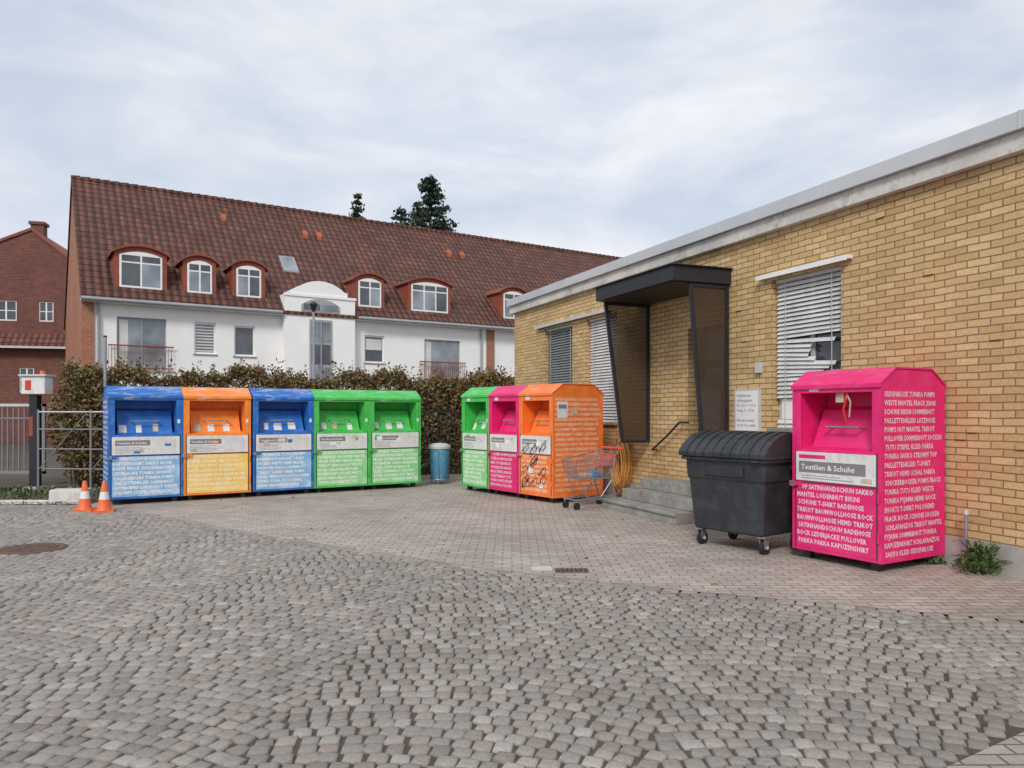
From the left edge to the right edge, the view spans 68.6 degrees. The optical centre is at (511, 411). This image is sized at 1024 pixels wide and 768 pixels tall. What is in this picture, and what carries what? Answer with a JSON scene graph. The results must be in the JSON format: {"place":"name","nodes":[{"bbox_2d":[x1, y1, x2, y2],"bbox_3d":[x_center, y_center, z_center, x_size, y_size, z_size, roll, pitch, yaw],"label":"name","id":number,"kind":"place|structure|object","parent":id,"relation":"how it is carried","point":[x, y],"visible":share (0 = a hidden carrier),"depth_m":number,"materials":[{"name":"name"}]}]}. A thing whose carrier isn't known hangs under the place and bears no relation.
{"place":"outdoors","nodes":[
{"label":"outdoors","id":0,"kind":"place"},
{"bbox_2d":[0,231,66,442],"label":"brick walls","id":1,"kind":"structure","parent":0,"point":[33,267],"depth_m":38.81,"materials":[{"name":"red brick"}]},
{"bbox_2d":[0,300,16,320],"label":"window","id":2,"kind":"structure","parent":1,"relation":"attached to","point":[8,310],"depth_m":38.67,"materials":[{"name":"white paint"}]},
{"bbox_2d":[19,367,33,392],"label":"window","id":3,"kind":"structure","parent":1,"relation":"attached to","point":[22,370],"depth_m":38.82,"materials":[{"name":"white paint"}]},
{"bbox_2d":[0,221,66,348],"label":"roof and chimney","id":4,"kind":"structure","parent":1,"relation":"on","point":[40,341],"depth_m":38.69,"materials":[{"name":"tile"}]},
{"bbox_2d":[39,301,52,321],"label":"window","id":5,"kind":"structure","parent":1,"relation":"attached to","point":[45,311],"depth_m":39.06,"materials":[{"name":"white paint"}]},
{"bbox_2d":[0,504,1023,767],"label":"cobblestone road","id":6,"kind":"structure","parent":0,"point":[90,582],"depth_m":4.73,"materials":[{"name":"stone"}]},
{"bbox_2d":[0,543,67,555],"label":"manhole cover","id":7,"kind":"object","parent":6,"relation":"on","point":[30,548],"visible":1,"depth_m":8.70,"materials":[{"name":"metal"}]},
{"bbox_2d":[71,481,96,511],"bbox_3d":[-6.920,1.357,12.150,0.300,0.485,0.300,0,0,-8],"label":"traffic cone","id":8,"kind":"object","parent":6,"relation":"on","point":[84,504],"visible":1,"depth_m":12.09,"materials":[{"name":"orange plastic"}]},
{"bbox_2d":[92,481,115,512],"bbox_3d":[-6.550,1.357,12.050,0.300,0.485,0.300,0,0,-21],"label":"traffic cone","id":9,"kind":"object","parent":6,"relation":"on","point":[104,505],"visible":1,"depth_m":11.99,"materials":[{"name":"orange plastic"}]},
{"bbox_2d":[0,443,1023,767],"bbox_3d":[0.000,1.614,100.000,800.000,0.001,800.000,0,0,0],"label":"ground","id":10,"kind":"structure","parent":0,"point":[56,479],"depth_m":4.44,"materials":[{"name":"soil"}]},
{"bbox_2d":[0,404,45,473],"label":"metal gate","id":11,"kind":"structure","parent":10,"relation":"on","point":[43,441],"depth_m":16.39,"materials":[{"name":"grey metal"}]},
{"bbox_2d":[18,371,55,489],"bbox_3d":[-9.810,0.375,15.500,0.560,2.450,0.360,0,0,0],"label":"gate post","id":12,"kind":"object","parent":10,"relation":"on","point":[41,382],"visible":0.79,"depth_m":15.42,"materials":[{"name":"metal"}]},
{"bbox_2d":[0,500,78,503],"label":"kerb","id":13,"kind":"structure","parent":10,"relation":"on","point":[36,501],"depth_m":13.06,"materials":[{"name":"concrete"}]},
{"bbox_2d":[37,409,102,490],"bbox_3d":[-8.459,0.775,15.054,2.344,1.650,0.062,0,0,7],"label":"barrier railing","id":14,"kind":"object","parent":10,"relation":"on","point":[39,468],"visible":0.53,"depth_m":15.12,"materials":[{"name":"grey metal"}]},
{"bbox_2d":[49,488,93,499],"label":"concrete block","id":15,"kind":"structure","parent":10,"relation":"on","point":[64,494],"depth_m":13.28,"materials":[{"name":"grey concrete"}]},
{"bbox_2d":[46,369,121,471],"bbox_3d":[-10.214,0.239,18.206,2.065,2.731,1.649,0,0,0],"label":"shrub","id":16,"kind":"object","parent":10,"relation":"on","point":[56,419],"visible":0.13,"depth_m":17.81,"materials":[{"name":"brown plant"}]},
{"bbox_2d":[103,335,106,387],"bbox_3d":[-7.620,0.085,14.050,0.067,3.030,0.067,0,0,0],"label":"sign pole","id":17,"kind":"object","parent":10,"relation":"on","point":[104,360],"visible":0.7,"depth_m":14.03,"materials":[{"name":"metal"}]},
{"bbox_2d":[66,199,493,444],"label":"brick gables","id":18,"kind":"object","parent":10,"relation":"on","point":[79,329],"visible":0.11,"depth_m":31.32,"materials":[{"name":"brown brick"}]},
{"bbox_2d":[64,179,616,329],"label":"tiled roof","id":19,"kind":"structure","parent":18,"relation":"on","point":[108,218],"depth_m":35.34,"materials":[{"name":"tile"}]},
{"bbox_2d":[107,244,170,289],"bbox_3d":[-15.050,-5.559,30.128,2.090,1.878,2.420,0,0,-33],"label":"dormer","id":20,"kind":"object","parent":19,"relation":"on","point":[139,266],"visible":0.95,"depth_m":29.18,"materials":[{"name":"white paint"}]},
{"bbox_2d":[174,253,219,293],"bbox_3d":[-13.258,-5.509,31.308,1.520,1.778,2.420,0,0,-33],"label":"dormer","id":21,"kind":"object","parent":19,"relation":"on","point":[197,272],"visible":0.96,"depth_m":30.37,"materials":[{"name":"red paint"}]},
{"bbox_2d":[222,259,268,297],"bbox_3d":[-11.642,-5.509,32.372,1.590,1.778,2.420,0,0,-33],"label":"dormer","id":22,"kind":"object","parent":19,"relation":"on","point":[245,277],"visible":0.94,"depth_m":31.43,"materials":[{"name":"white paint"}]},
{"bbox_2d":[221,214,464,272],"bbox_3d":[-7.506,-7.785,37.354,12.740,2.973,2.850,0,0,-33],"label":"skylight and vents","id":23,"kind":"object","parent":19,"relation":"on","point":[288,264],"visible":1,"depth_m":34.58,"materials":[{"name":"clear glass"}]},
{"bbox_2d":[71,175,622,258],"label":"ridge tiles","id":24,"kind":"object","parent":19,"relation":"on","point":[97,180],"visible":0.93,"depth_m":38.80,"materials":[{"name":"brown tile"}]},
{"bbox_2d":[342,272,387,307],"bbox_3d":[-7.133,-5.509,35.343,1.690,1.778,2.420,0,0,-33],"label":"dormer","id":25,"kind":"object","parent":19,"relation":"on","point":[365,289],"visible":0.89,"depth_m":34.40,"materials":[{"name":"white paint"}]},
{"bbox_2d":[394,276,453,312],"bbox_3d":[-4.565,-5.559,37.034,2.540,1.878,2.420,0,0,-33],"label":"dormer","id":26,"kind":"object","parent":19,"relation":"on","point":[427,294],"visible":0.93,"depth_m":36.05,"materials":[{"name":"red paint"}]},
{"bbox_2d":[485,286,527,318],"bbox_3d":[-0.514,-5.559,39.702,1.840,1.878,2.420,0,0,-33],"label":"dormer","id":27,"kind":"object","parent":19,"relation":"on","point":[499,298],"visible":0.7,"depth_m":38.60,"materials":[{"name":"red paint"}]},
{"bbox_2d":[80,296,514,371],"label":"gutters and downpipes","id":28,"kind":"object","parent":10,"relation":"on","point":[98,300],"visible":0.58,"depth_m":30.62,"materials":[{"name":"grey metal"}]},
{"bbox_2d":[94,302,514,389],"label":"facade","id":29,"kind":"structure","parent":10,"relation":"on","point":[404,345],"depth_m":31.67,"materials":[{"name":"white paint"}]},
{"bbox_2d":[108,344,173,368],"bbox_3d":[-14.313,-2.127,28.985,2.297,0.895,0.050,0,0,-33],"label":"balcony railing","id":30,"kind":"object","parent":29,"relation":"attached to","point":[140,346],"visible":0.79,"depth_m":29.02,"materials":[{"name":"brown metal"}]},
{"bbox_2d":[117,317,165,370],"bbox_3d":[-14.415,-2.625,29.192,1.740,2.050,0.060,0,0,-33],"label":"window","id":31,"kind":"structure","parent":29,"relation":"attached to","point":[146,331],"depth_m":29.29,"materials":[{"name":"grey glass"}]},
{"bbox_2d":[119,319,167,372],"bbox_3d":[-14.370,-2.550,29.124,1.840,2.000,0.156,0,0,-33],"label":"window sill","id":32,"kind":"structure","parent":29,"relation":"attached to","point":[123,332],"depth_m":28.84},
{"bbox_2d":[194,322,215,353],"bbox_3d":[-12.482,-2.985,30.466,0.830,1.270,0.060,0,0,-33],"label":"window","id":33,"kind":"structure","parent":29,"relation":"attached to","point":[204,325],"depth_m":30.48,"materials":[{"name":"white paint"}]},
{"bbox_2d":[193,326,217,355],"bbox_3d":[-12.430,-2.880,30.387,0.930,1.160,0.130,0,0,-33],"label":"window sill","id":34,"kind":"structure","parent":29,"relation":"attached to","point":[204,341],"depth_m":30.41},
{"bbox_2d":[234,326,254,356],"bbox_3d":[-11.188,-2.950,31.319,0.850,1.260,0.060,0,0,-33],"label":"window","id":35,"kind":"structure","parent":29,"relation":"attached to","point":[244,340],"depth_m":31.33,"materials":[{"name":"grey glass"}]},
{"bbox_2d":[233,356,256,357],"bbox_3d":[-11.135,-2.294,31.239,0.950,0.048,0.130,0,0,-33],"label":"window sill","id":36,"kind":"structure","parent":29,"relation":"attached to","point":[245,356],"depth_m":31.25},
{"bbox_2d":[364,335,383,362],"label":"window","id":37,"kind":"structure","parent":29,"relation":"attached to","point":[373,356],"depth_m":34.49,"materials":[{"name":"white paint"}]},
{"bbox_2d":[363,339,385,363],"bbox_3d":[-6.320,-2.775,34.427,1.080,1.150,0.156,0,0,-33],"label":"window sill","id":38,"kind":"structure","parent":29,"relation":"attached to","point":[373,344],"depth_m":34.48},
{"bbox_2d":[425,341,430,378],"bbox_3d":[-3.376,-2.390,36.366,2.050,1.980,0.156,0,0,-33],"label":"curtain","id":39,"kind":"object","parent":29,"relation":"attached to","point":[427,351],"depth_m":36.00,"materials":[{"name":"white fabric"}]},
{"bbox_2d":[425,339,458,377],"bbox_3d":[-3.421,-2.465,36.434,1.950,2.030,0.060,0,0,-33],"label":"window","id":40,"kind":"structure","parent":29,"relation":"attached to","point":[444,351],"depth_m":36.52,"materials":[{"name":"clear glass"}]},
{"bbox_2d":[420,361,465,379],"bbox_3d":[-3.318,-1.978,36.227,2.507,0.895,0.050,0,0,-33],"label":"balcony railing","id":41,"kind":"object","parent":29,"relation":"attached to","point":[446,368],"visible":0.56,"depth_m":36.33,"materials":[{"name":"metal"}]},
{"bbox_2d":[280,281,355,388],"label":"stair tower","id":42,"kind":"structure","parent":10,"relation":"on","point":[295,342],"depth_m":32.33,"materials":[{"name":"white paint"}]},
{"bbox_2d":[301,299,339,379],"bbox_3d":[-8.286,-2.399,32.558,1.700,4.998,0.097,0,0,-33],"label":"stair window","id":43,"kind":"structure","parent":42,"relation":"attached to","point":[323,343],"depth_m":32.58,"materials":[{"name":"grey glass"}]},
{"bbox_2d":[349,192,365,218],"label":"conifer tree","id":44,"kind":"object","parent":10,"relation":"on","point":[357,210],"visible":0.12,"depth_m":60.85,"materials":[{"name":"green plant"}]},
{"bbox_2d":[0,479,718,584],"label":"fallen leaves","id":45,"kind":"object","parent":10,"relation":"on","point":[714,583],"visible":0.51,"depth_m":12.95,"materials":[{"name":"brown plant"}]},
{"bbox_2d":[391,205,410,224],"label":"conifer tree","id":46,"kind":"object","parent":10,"relation":"on","point":[401,212],"visible":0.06,"depth_m":61.84,"materials":[{"name":"green plant"}]},
{"bbox_2d":[399,174,459,232],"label":"conifer tree","id":47,"kind":"object","parent":10,"relation":"on","point":[421,215],"visible":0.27,"depth_m":59.66,"materials":[{"name":"green plant"}]},
{"bbox_2d":[0,484,962,568],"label":"grass","id":48,"kind":"structure","parent":10,"relation":"on","point":[19,488],"depth_m":14.26,"materials":[{"name":"green plant"}]},
{"bbox_2d":[92,507,1023,623],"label":"kerb course","id":49,"kind":"object","parent":10,"relation":"on","point":[840,606],"visible":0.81,"depth_m":6.85,"materials":[{"name":"stone"}]},
{"bbox_2d":[92,474,1023,620],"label":"paved yard","id":50,"kind":"structure","parent":10,"relation":"on","point":[524,535],"depth_m":9.11,"materials":[{"name":"grey stone"}]},
{"bbox_2d":[102,386,183,504],"bbox_3d":[-6.637,0.574,13.473,1.202,2.052,1.070,0,0,-33],"label":"clothes donation bin","id":51,"kind":"object","parent":50,"relation":"on","point":[142,441],"visible":0.89,"depth_m":13.14,"materials":[{"name":"blue metal"}]},
{"bbox_2d":[180,387,251,500],"bbox_3d":[-5.643,0.574,14.118,1.192,2.052,1.070,0,0,-33],"label":"clothes donation bin","id":52,"kind":"object","parent":50,"relation":"on","point":[216,440],"visible":0.99,"depth_m":13.78,"materials":[{"name":"orange metal"}]},
{"bbox_2d":[245,388,314,496],"bbox_3d":[-4.632,0.574,14.774,1.182,2.052,1.070,0,0,-33],"label":"clothes donation bin","id":53,"kind":"object","parent":50,"relation":"on","point":[282,438],"visible":1,"depth_m":14.43,"materials":[{"name":"blue metal"}]},
{"bbox_2d":[58,356,514,486],"bbox_3d":[-4.770,0.175,18.349,10.852,2.944,1.517,0,0,-22],"label":"beech hedge","id":54,"kind":"object","parent":50,"relation":"on","point":[447,393],"visible":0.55,"depth_m":17.30,"materials":[{"name":"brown plant"}]},
{"bbox_2d":[309,301,317,380],"bbox_3d":[-6.350,-0.970,24.000,0.280,5.140,0.280,0,0,0],"label":"street lamp","id":55,"kind":"object","parent":50,"relation":"on","point":[313,304],"visible":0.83,"depth_m":23.97,"materials":[{"name":"grey metal"}]},
{"bbox_2d":[311,389,369,492],"bbox_3d":[-3.659,0.574,15.406,1.172,2.052,1.070,0,0,-33],"label":"clothes donation bin","id":56,"kind":"object","parent":50,"relation":"on","point":[341,451],"visible":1,"depth_m":15.07,"materials":[{"name":"green metal"}]},
{"bbox_2d":[358,390,420,489],"bbox_3d":[-2.690,0.574,16.035,1.172,2.052,1.070,0,0,-33],"label":"clothes donation bin","id":57,"kind":"object","parent":50,"relation":"on","point":[395,438],"visible":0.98,"depth_m":15.71,"materials":[{"name":"green metal"}]},
{"bbox_2d":[428,443,450,483],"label":"litter bin","id":58,"kind":"object","parent":50,"relation":"on","point":[439,453],"visible":1,"depth_m":16.58,"materials":[{"name":"blue metal"}]},
{"bbox_2d":[421,407,461,474],"bbox_3d":[-0.715,0.710,18.504,3.930,1.780,0.060,0,0,-22],"label":"metal fence","id":59,"kind":"object","parent":50,"relation":"on","point":[437,412],"visible":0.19,"depth_m":18.05,"materials":[{"name":"grey metal"}]},
{"bbox_2d":[460,386,497,492],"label":"clothes donation bin","id":60,"kind":"object","parent":50,"relation":"on","point":[475,436],"visible":0.47,"depth_m":15.09,"materials":[{"name":"green metal"}]},
{"bbox_2d":[487,385,528,497],"bbox_3d":[0.300,0.549,14.544,1.250,2.102,1.007,0,0,-36],"label":"clothes donation bin","id":61,"kind":"object","parent":50,"relation":"on","point":[503,451],"visible":0.37,"depth_m":14.30,"materials":[{"name":"pink metal"}]},
{"bbox_2d":[517,383,603,502],"bbox_3d":[0.881,0.549,13.743,1.250,2.102,1.007,0,0,-36],"label":"clothes donation bin","id":62,"kind":"object","parent":50,"relation":"on","point":[558,422],"visible":0.88,"depth_m":13.38,"materials":[{"name":"orange metal"}]},
{"bbox_2d":[531,566,589,572],"bbox_3d":[0.485,1.599,7.610,0.570,0.021,0.320,0,0,0],"label":"drain cover","id":63,"kind":"object","parent":50,"relation":"on","point":[571,570],"visible":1,"depth_m":7.58,"materials":[{"name":"metal"}]},
{"bbox_2d":[561,446,623,509],"bbox_3d":[1.325,1.095,12.575,0.954,1.008,0.580,0,0,-31],"label":"shopping cart","id":64,"kind":"object","parent":50,"relation":"on","point":[606,459],"visible":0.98,"depth_m":12.51,"materials":[{"name":"metal"}]},
{"bbox_2d":[610,436,632,495],"bbox_3d":[1.940,1.010,13.410,0.433,1.172,1.283,0,0,9],"label":"garden hose","id":65,"kind":"object","parent":50,"relation":"on","point":[618,482],"visible":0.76,"depth_m":13.64,"materials":[{"name":"plastic"}]},
{"bbox_2d":[601,477,694,524],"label":"entrance steps","id":66,"kind":"structure","parent":50,"relation":"on","point":[666,499],"depth_m":11.54,"materials":[{"name":"concrete"}]},
{"bbox_2d":[679,430,796,554],"bbox_3d":[2.774,0.913,8.902,1.002,1.374,1.290,0,0,-37],"label":"waste container","id":67,"kind":"object","parent":50,"relation":"on","point":[739,482],"visible":0.85,"depth_m":8.53,"materials":[{"name":"black plastic"}]},
{"bbox_2d":[603,479,1023,578],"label":"plinth","id":68,"kind":"structure","parent":50,"relation":"on","point":[1015,566],"depth_m":7.43,"materials":[{"name":"grey concrete"}]},
{"bbox_2d":[515,153,1023,547],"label":"brick walls","id":69,"kind":"structure","parent":68,"relation":"on","point":[932,274],"depth_m":8.36,"materials":[{"name":"yellow brick"}]},
{"bbox_2d":[551,327,571,383],"bbox_3d":[1.175,-0.850,16.737,0.060,2.100,1.400,0,0,-22],"label":"window","id":70,"kind":"structure","parent":69,"relation":"attached to","point":[561,355],"depth_m":16.89,"materials":[{"name":"grey paint"}]},
{"bbox_2d":[547,324,571,383],"bbox_3d":[1.099,-0.848,16.705,0.065,2.095,1.360,0,0,-22],"label":"venetian blind","id":71,"kind":"object","parent":70,"relation":"attached to","point":[550,374],"visible":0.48,"depth_m":16.75,"materials":[{"name":"grey paint"}]},
{"bbox_2d":[534,309,603,329],"bbox_3d":[1.227,-1.970,16.055,0.100,0.060,3.500,0,0,-22],"label":"awning rail","id":72,"kind":"object","parent":69,"relation":"attached to","point":[572,318],"visible":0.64,"depth_m":15.89,"materials":[{"name":"white metal"}]},
{"bbox_2d":[592,319,612,404],"bbox_3d":[1.918,-0.850,14.917,0.060,2.100,1.230,0,0,-22],"label":"window","id":73,"kind":"structure","parent":69,"relation":"attached to","point":[602,360],"depth_m":15.14,"materials":[{"name":"glass"}]},
{"bbox_2d":[589,316,616,421],"bbox_3d":[1.842,-0.848,14.886,0.065,2.095,1.190,0,0,-22],"label":"venetian blind","id":74,"kind":"object","parent":73,"relation":"attached to","point":[609,411],"visible":0.45,"depth_m":14.94,"materials":[{"name":"grey paint"}]},
{"bbox_2d":[603,422,617,424],"bbox_3d":[1.802,0.227,14.870,0.190,0.047,1.310,0,0,-22],"label":"window sill","id":75,"kind":"structure","parent":69,"relation":"attached to","point":[608,423],"depth_m":14.44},
{"bbox_2d":[603,302,649,442],"bbox_3d":[1.998,-0.675,13.054,0.900,2.430,0.050,0,0,-22],"label":"wind screen","id":76,"kind":"object","parent":69,"relation":"attached to","point":[628,329],"visible":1,"depth_m":13.08,"materials":[{"name":"brown glass"}]},
{"bbox_2d":[593,263,732,304],"bbox_3d":[2.337,-2.013,12.037,1.078,0.255,2.380,0,0,-22],"label":"entrance canopy","id":77,"kind":"object","parent":69,"relation":"attached to","point":[667,282],"visible":1,"depth_m":11.45,"materials":[{"name":"brown metal"}]},
{"bbox_2d":[651,421,688,449],"bbox_3d":[2.662,0.409,12.516,0.118,0.514,1.062,0,0,-22],"label":"handrail","id":78,"kind":"object","parent":69,"relation":"attached to","point":[670,432],"visible":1,"depth_m":12.46,"materials":[{"name":"black metal"}]},
{"bbox_2d":[688,282,728,431],"bbox_3d":[2.907,-0.675,11.092,0.700,2.430,0.050,0,0,-22],"label":"wind screen","id":79,"kind":"object","parent":69,"relation":"attached to","point":[709,309],"visible":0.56,"depth_m":11.10,"materials":[{"name":"brown glass"}]},
{"bbox_2d":[734,389,760,430],"bbox_3d":[3.396,-0.015,10.828,0.034,0.630,0.540,0,0,-22],"label":"notice board","id":80,"kind":"object","parent":69,"relation":"attached to","point":[751,415],"visible":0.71,"depth_m":10.80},
{"bbox_2d":[737,395,755,426],"bbox_3d":[3.378,-0.024,10.820,0.001,0.467,0.420,0,0,-22],"label":"notice text","id":81,"kind":"object","parent":80,"relation":"on","point":[744,409],"visible":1,"depth_m":10.83},
{"bbox_2d":[754,362,762,372],"bbox_3d":[3.483,-0.625,10.593,0.050,0.150,0.120,0,0,-22],"label":"junction box","id":82,"kind":"object","parent":69,"relation":"attached to","point":[758,367],"visible":1,"depth_m":10.56,"materials":[{"name":"grey paint"}]},
{"bbox_2d":[509,130,1023,314],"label":"roof fascia","id":83,"kind":"structure","parent":69,"relation":"on","point":[999,149],"depth_m":9.34,"materials":[{"name":"grey metal"}]},
{"bbox_2d":[507,109,1023,306],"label":"roof capping","id":84,"kind":"object","parent":83,"relation":"on","point":[1009,124],"visible":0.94,"depth_m":9.32,"materials":[{"name":"grey metal"}]},
{"bbox_2d":[767,428,791,431],"bbox_3d":[3.860,0.246,9.829,0.190,0.047,1.300,0,0,-22],"label":"window sill","id":85,"kind":"structure","parent":69,"relation":"attached to","point":[779,430],"depth_m":10.16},
{"bbox_2d":[755,254,852,280],"bbox_3d":[3.774,-1.870,9.815,0.100,0.060,1.620,0,0,-22],"label":"awning rail","id":86,"kind":"object","parent":69,"relation":"attached to","point":[807,266],"visible":1,"depth_m":9.68,"materials":[{"name":"white metal"}]},
{"bbox_2d":[779,271,840,423],"bbox_3d":[3.976,-0.800,9.876,0.060,2.040,1.220,0,0,-22],"label":"window","id":87,"kind":"structure","parent":69,"relation":"attached to","point":[820,350],"depth_m":9.82,"materials":[{"name":"grey paint"}]},
{"bbox_2d":[776,266,840,427],"bbox_3d":[3.900,-0.797,9.845,0.066,2.035,1.180,0,0,-22],"label":"venetian blind","id":88,"kind":"object","parent":87,"relation":"attached to","point":[785,368],"visible":0.66,"depth_m":9.96,"materials":[{"name":"grey paint"}]},
{"bbox_2d":[789,367,946,571],"bbox_3d":[3.815,0.574,8.091,1.150,2.052,1.082,0,0,-30],"label":"clothes donation bin","id":89,"kind":"object","parent":50,"relation":"on","point":[867,482],"visible":1,"depth_m":7.74,"materials":[{"name":"pink metal"}]},
{"bbox_2d":[918,555,943,564],"bbox_3d":[4.422,1.520,7.893,0.254,0.160,0.217,0,0,-32],"label":"weed plant","id":90,"kind":"object","parent":50,"relation":"on","point":[936,559],"visible":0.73,"depth_m":7.86,"materials":[{"name":"green plant"}]},
{"bbox_2d":[963,509,973,569],"bbox_3d":[4.622,1.295,7.600,0.096,0.610,0.051,0,0,0],"label":"standpipe","id":91,"kind":"object","parent":50,"relation":"on","point":[966,514],"visible":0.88,"depth_m":7.59,"materials":[{"name":"metal"}]},
{"bbox_2d":[951,539,1011,574],"bbox_3d":[4.621,1.433,7.392,0.494,0.334,0.455,0,0,0],"label":"weed plant","id":92,"kind":"object","parent":50,"relation":"on","point":[978,554],"visible":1,"depth_m":7.35,"materials":[{"name":"green plant"}]},
{"bbox_2d":[0,0,1023,256],"label":"sky","id":93,"kind":"structure","parent":0,"point":[617,128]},
{"bbox_2d":[945,732,1023,767],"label":"pavement","id":94,"kind":"structure","parent":0,"point":[1008,753],"depth_m":3.47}
]}

